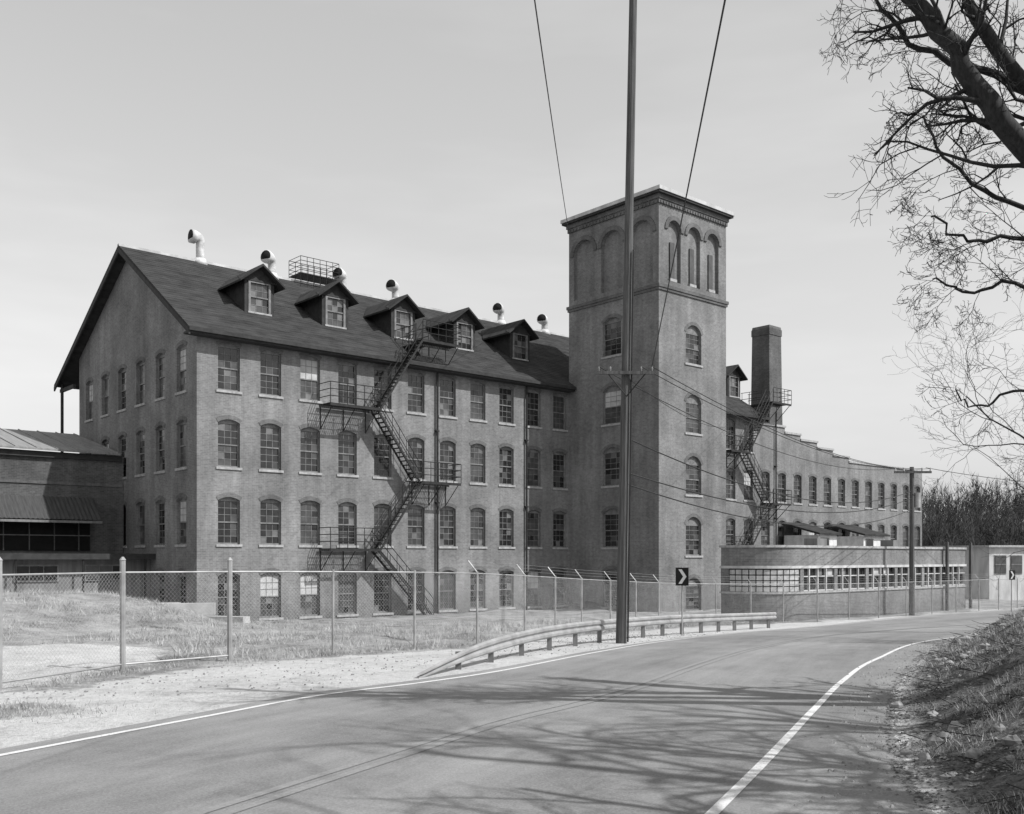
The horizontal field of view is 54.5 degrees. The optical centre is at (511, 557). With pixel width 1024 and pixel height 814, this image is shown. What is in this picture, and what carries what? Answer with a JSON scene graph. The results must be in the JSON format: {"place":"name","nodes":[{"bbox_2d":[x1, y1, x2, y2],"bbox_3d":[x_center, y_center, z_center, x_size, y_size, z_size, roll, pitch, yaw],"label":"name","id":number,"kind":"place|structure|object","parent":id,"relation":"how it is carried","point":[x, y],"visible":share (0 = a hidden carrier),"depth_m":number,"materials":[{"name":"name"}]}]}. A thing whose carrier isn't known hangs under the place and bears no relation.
{"place":"outdoors","nodes":[
{"label":"outdoors","id":0,"kind":"place"},
{"bbox_2d":[0,608,1023,813],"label":"road","id":1,"kind":"structure","parent":0,"point":[704,739],"depth_m":11.13,"materials":[{"name":"grey asphalt"}]},
{"bbox_2d":[0,609,1013,755],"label":"road edge line","id":2,"kind":"object","parent":1,"relation":"on","point":[317,695],"visible":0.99,"depth_m":14.21,"materials":[{"name":"paint"}]},
{"bbox_2d":[190,622,992,813],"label":"road centre line","id":3,"kind":"object","parent":1,"relation":"on","point":[238,800],"visible":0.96,"depth_m":10.98,"materials":[{"name":"paint"}]},
{"bbox_2d":[218,623,984,813],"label":"road centre line","id":4,"kind":"object","parent":1,"relation":"on","point":[274,797],"visible":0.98,"depth_m":10.98,"materials":[{"name":"paint"}]},
{"bbox_2d":[705,637,953,813],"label":"road edge line","id":5,"kind":"object","parent":1,"relation":"on","point":[732,793],"visible":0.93,"depth_m":10.70,"materials":[{"name":"paint"}]},
{"bbox_2d":[0,592,1023,813],"bbox_3d":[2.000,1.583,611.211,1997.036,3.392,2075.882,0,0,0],"label":"ground","id":6,"kind":"structure","parent":0,"point":[192,698],"depth_m":18.14,"materials":[{"name":"grey soil"}]},
{"bbox_2d":[0,428,155,600],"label":"brick annex building","id":7,"kind":"structure","parent":6,"relation":"on","point":[62,512],"depth_m":50.53,"materials":[{"name":"brick"}]},
{"bbox_2d":[162,602,249,622],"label":"concrete slabs","id":8,"kind":"structure","parent":6,"relation":"on","point":[205,609],"depth_m":39.88,"materials":[{"name":"grey concrete"}]},
{"bbox_2d":[2,587,728,690],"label":"dry grass","id":9,"kind":"structure","parent":6,"relation":"on","point":[253,639],"depth_m":31.47,"materials":[{"name":"grey plant"}]},
{"bbox_2d":[0,618,803,726],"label":"roadside grass","id":10,"kind":"structure","parent":6,"relation":"on","point":[142,669],"depth_m":17.27,"materials":[{"name":"grey plant"}]},
{"bbox_2d":[79,203,921,620],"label":"walls","id":11,"kind":"structure","parent":6,"relation":"on","point":[137,319],"depth_m":57.30,"materials":[{"name":"brick"}]},
{"bbox_2d":[319,319,460,614],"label":"fire escape","id":12,"kind":"object","parent":11,"relation":"attached to","point":[416,344],"visible":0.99,"depth_m":52.75,"materials":[{"name":"black metal"}]},
{"bbox_2d":[54,243,769,451],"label":"roof","id":13,"kind":"structure","parent":11,"relation":"on","point":[191,297],"depth_m":54.04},
{"bbox_2d":[289,255,338,288],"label":"roof cage","id":14,"kind":"object","parent":13,"relation":"on","point":[313,278],"visible":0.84,"depth_m":59.66,"materials":[{"name":"grey metal"}]},
{"bbox_2d":[188,229,549,334],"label":"roof ventilators","id":15,"kind":"object","parent":13,"relation":"on","point":[266,257],"visible":0.84,"depth_m":60.65,"materials":[{"name":"white metal"}]},
{"bbox_2d":[218,264,747,398],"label":"dormers","id":16,"kind":"object","parent":13,"relation":"on","point":[380,315],"visible":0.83,"depth_m":56.74,"materials":[{"name":"grey wood"}]},
{"bbox_2d":[248,280,739,397],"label":"dormer windows","id":17,"kind":"structure","parent":16,"relation":"attached to","point":[259,298],"depth_m":56.52,"materials":[{"name":"paint"}]},
{"bbox_2d":[84,184,920,620],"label":"windows and trim","id":18,"kind":"structure","parent":11,"relation":"attached to","point":[228,448],"depth_m":56.20,"materials":[{"name":"glass"}]},
{"bbox_2d":[435,372,776,613],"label":"downpipes","id":19,"kind":"object","parent":11,"relation":"attached to","point":[437,431],"visible":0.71,"depth_m":59.79,"materials":[{"name":"black metal"}]},
{"bbox_2d":[726,387,791,544],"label":"fire escape rear","id":20,"kind":"object","parent":11,"relation":"attached to","point":[773,403],"visible":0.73,"depth_m":74.33,"materials":[{"name":"black metal"}]},
{"bbox_2d":[0,557,1023,690],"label":"chain link fence","id":21,"kind":"object","parent":6,"relation":"on","point":[122,621],"visible":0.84,"depth_m":22.86,"materials":[{"name":"metal"}]},
{"bbox_2d":[1,606,1023,813],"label":"leaf litter","id":22,"kind":"object","parent":6,"relation":"on","point":[906,729],"visible":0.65,"depth_m":12.52,"materials":[{"name":"dry dead leaves"},{"name":"twig bark"}]},
{"bbox_2d":[417,612,776,677],"bbox_3d":[4.164,2.270,29.127,0.959,1.364,26.389,0,0,28],"label":"guard rail","id":23,"kind":"object","parent":6,"relation":"on","point":[492,646],"visible":0.93,"depth_m":24.48,"materials":[{"name":"metal"}]},
{"bbox_2d":[597,0,653,643],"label":"utility pole","id":24,"kind":"object","parent":6,"relation":"on","point":[626,372],"visible":0.97,"depth_m":25.89,"materials":[{"name":"grey wood"}]},
{"bbox_2d":[534,0,1023,526],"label":"overhead wires","id":25,"kind":"object","parent":24,"relation":"attached to","point":[706,396],"visible":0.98,"depth_m":30.68,"materials":[{"name":"black metal"}]},
{"bbox_2d":[676,567,688,635],"bbox_3d":[5.307,1.445,31.026,0.400,2.310,0.086,0,0,14],"label":"traffic sign","id":26,"kind":"object","parent":6,"relation":"on","point":[682,576],"visible":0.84,"depth_m":31.01,"materials":[{"name":"metal"}]},
{"bbox_2d":[781,522,841,545],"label":"loading shed","id":27,"kind":"structure","parent":6,"relation":"on","point":[830,536],"depth_m":76.67,"materials":[{"name":"white paint"}]},
{"bbox_2d":[719,538,971,622],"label":"office building","id":28,"kind":"structure","parent":6,"relation":"on","point":[821,562],"depth_m":51.42,"materials":[{"name":"brick"}]},
{"bbox_2d":[827,524,889,545],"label":"loading shed","id":29,"kind":"structure","parent":6,"relation":"on","point":[869,537],"depth_m":80.84,"materials":[{"name":"white paint"}]},
{"bbox_2d":[894,467,931,614],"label":"utility pole","id":30,"kind":"object","parent":6,"relation":"on","point":[915,501],"visible":0.9,"depth_m":53.89,"materials":[{"name":"grey wood"}]},
{"bbox_2d":[817,0,1023,448],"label":"bare tree","id":31,"kind":"object","parent":6,"relation":"on","point":[999,120],"visible":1,"depth_m":12.36,"materials":[{"name":"black plant"}]},
{"bbox_2d":[882,295,1023,587],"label":"bare tree","id":32,"kind":"object","parent":6,"relation":"on","point":[986,415],"visible":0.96,"depth_m":26.86,"materials":[{"name":"grey plant"}]},
{"bbox_2d":[890,623,1021,779],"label":"rocks","id":33,"kind":"object","parent":6,"relation":"on","point":[972,752],"visible":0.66,"depth_m":10.71,"materials":[{"name":"grey stone"}]},
{"bbox_2d":[900,545,1023,599],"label":"warehouse","id":34,"kind":"structure","parent":6,"relation":"on","point":[983,565],"depth_m":74.58,"materials":[{"name":"paint"}]},
{"bbox_2d":[910,608,1023,813],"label":"bank grass","id":35,"kind":"structure","parent":6,"relation":"on","point":[994,718],"depth_m":12.89,"materials":[{"name":"grey plant"}]},
{"bbox_2d":[922,469,1023,545],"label":"distant trees","id":36,"kind":"object","parent":6,"relation":"on","point":[938,529],"visible":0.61,"depth_m":141.35,"materials":[{"name":"grey plant"}]},
{"bbox_2d":[988,443,1023,512],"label":"bare tree","id":37,"kind":"object","parent":6,"relation":"on","point":[1012,490],"visible":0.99,"depth_m":25.14,"materials":[{"name":"grey plant"}]},
{"bbox_2d":[1009,570,1014,610],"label":"traffic sign","id":38,"kind":"object","parent":6,"relation":"on","point":[1011,575],"visible":0.84,"depth_m":57.51,"materials":[{"name":"metal"}]},
{"bbox_2d":[1004,370,1023,473],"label":"bare tree","id":39,"kind":"object","parent":6,"relation":"on","point":[1015,438],"visible":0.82,"depth_m":33.89,"materials":[{"name":"grey plant"}]},
{"bbox_2d":[0,0,1023,527],"label":"sky","id":40,"kind":"structure","parent":0,"point":[411,143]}
]}

